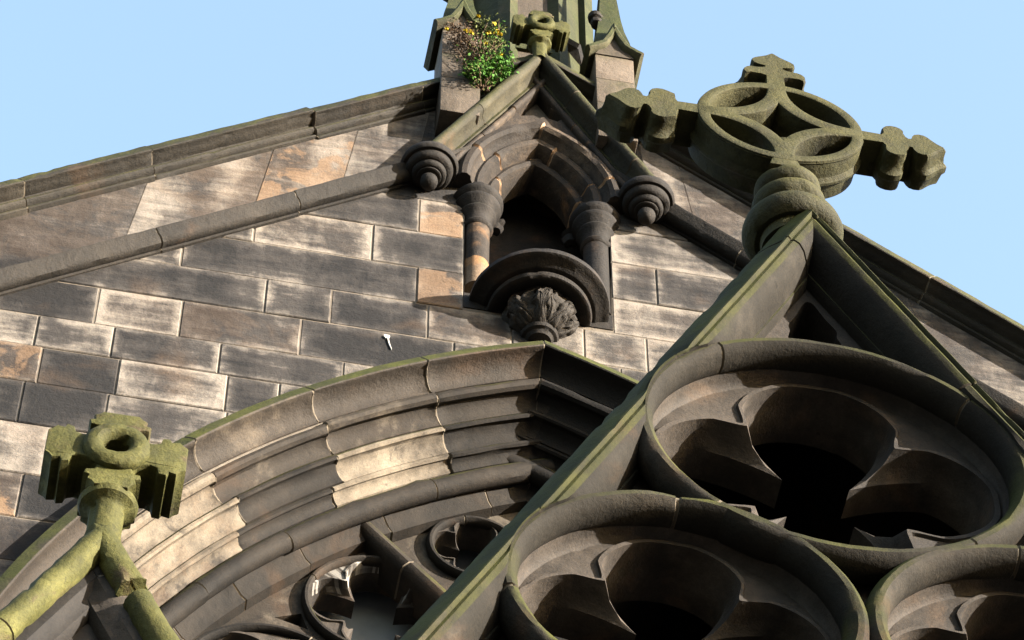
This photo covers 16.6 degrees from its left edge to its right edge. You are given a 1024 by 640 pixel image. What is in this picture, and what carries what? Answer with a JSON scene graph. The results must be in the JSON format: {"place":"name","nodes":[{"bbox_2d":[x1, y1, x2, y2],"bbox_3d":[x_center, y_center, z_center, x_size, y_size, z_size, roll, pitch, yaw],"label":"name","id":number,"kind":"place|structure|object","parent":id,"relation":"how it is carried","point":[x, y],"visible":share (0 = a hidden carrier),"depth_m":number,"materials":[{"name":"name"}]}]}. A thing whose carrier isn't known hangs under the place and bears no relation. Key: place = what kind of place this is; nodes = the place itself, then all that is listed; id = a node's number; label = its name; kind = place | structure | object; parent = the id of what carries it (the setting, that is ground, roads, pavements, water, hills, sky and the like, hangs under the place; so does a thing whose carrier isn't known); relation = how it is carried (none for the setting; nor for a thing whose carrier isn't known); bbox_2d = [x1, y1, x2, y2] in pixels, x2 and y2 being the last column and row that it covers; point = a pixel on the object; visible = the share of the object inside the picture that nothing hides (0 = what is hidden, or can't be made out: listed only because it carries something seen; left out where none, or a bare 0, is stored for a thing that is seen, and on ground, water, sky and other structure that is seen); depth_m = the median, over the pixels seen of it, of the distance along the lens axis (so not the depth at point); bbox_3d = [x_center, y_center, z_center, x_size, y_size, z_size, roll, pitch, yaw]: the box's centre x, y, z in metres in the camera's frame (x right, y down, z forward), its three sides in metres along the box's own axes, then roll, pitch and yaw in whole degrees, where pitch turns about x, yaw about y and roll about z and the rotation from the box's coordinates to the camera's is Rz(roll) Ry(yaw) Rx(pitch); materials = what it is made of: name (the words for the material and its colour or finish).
{"place":"outdoors","nodes":[
{"label":"outdoors","id":0,"kind":"place"},
{"bbox_2d":[443,11,518,94],"bbox_3d":[-0.198,-1.709,22.438,0.508,0.912,0.328,9,-56,-6],"label":"wallflower","id":1,"kind":"object","parent":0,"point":[483,67],"visible":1,"depth_m":22.34,"materials":[{"name":"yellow plant"}]},
{"bbox_2d":[0,0,1023,325],"label":"sky","id":2,"kind":"structure","parent":0,"point":[81,80],"materials":[{"name":"blue"}]},
{"bbox_2d":[400,209,1023,639],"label":"traceried gable","id":3,"kind":"structure","parent":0,"point":[808,429],"depth_m":11.48,"materials":[{"name":"stone"}]},
{"bbox_2d":[595,53,945,260],"bbox_3d":[0.965,-0.600,13.052,1.337,1.248,0.366,9,-56,-6],"label":"cross finial","id":4,"kind":"object","parent":3,"relation":"on","point":[776,139],"visible":0.91,"depth_m":13.03,"materials":[{"name":"stone"}]},
{"label":"ground","id":5,"kind":"structure","parent":0,"visible":0},
{"bbox_2d":[0,522,179,639],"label":"gable","id":6,"kind":"structure","parent":5,"relation":"on","point":[90,584],"depth_m":11.04,"materials":[{"name":"green stone"}]},
{"bbox_2d":[38,412,187,537],"bbox_3d":[-1.327,0.564,11.630,0.473,0.661,0.234,9,-56,-6],"label":"cross finial","id":7,"kind":"object","parent":6,"relation":"on","point":[117,470],"visible":0.95,"depth_m":11.66,"materials":[{"name":"green stone"}]},
{"bbox_2d":[0,54,1023,576],"bbox_3d":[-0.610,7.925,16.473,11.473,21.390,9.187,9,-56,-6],"label":"gable wall","id":8,"kind":"structure","parent":5,"relation":"on","point":[176,290],"depth_m":20.45,"materials":[{"name":"stone"}]},
{"bbox_2d":[0,340,638,639],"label":"arched window","id":9,"kind":"structure","parent":8,"relation":"attached to","point":[389,501],"depth_m":19.14,"materials":[{"name":"stone"}]},
{"bbox_2d":[423,0,643,153],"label":"turret","id":10,"kind":"object","parent":8,"relation":"on","point":[608,59],"visible":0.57,"depth_m":22.83,"materials":[{"name":"stone"}]},
{"bbox_2d":[401,53,674,330],"bbox_3d":[0.123,-0.738,21.699,1.704,2.842,0.730,9,-56,-6],"label":"statue niche","id":11,"kind":"object","parent":8,"relation":"on","point":[518,178],"visible":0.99,"depth_m":21.83,"materials":[{"name":"stone"}]},
{"bbox_2d":[509,10,569,66],"bbox_3d":[0.181,-1.821,22.809,0.378,0.530,0.187,9,-56,-6],"label":"cross finial","id":12,"kind":"object","parent":11,"relation":"on","point":[536,32],"visible":1,"depth_m":22.83,"materials":[{"name":"green stone"}]},
{"bbox_2d":[469,248,608,342],"bbox_3d":[0.194,-0.147,20.317,0.828,0.411,0.418,9,-56,-6],"label":"carved corbel","id":13,"kind":"object","parent":8,"relation":"attached to","point":[548,295],"visible":1,"depth_m":20.34,"materials":[{"name":"stone"}]}
]}

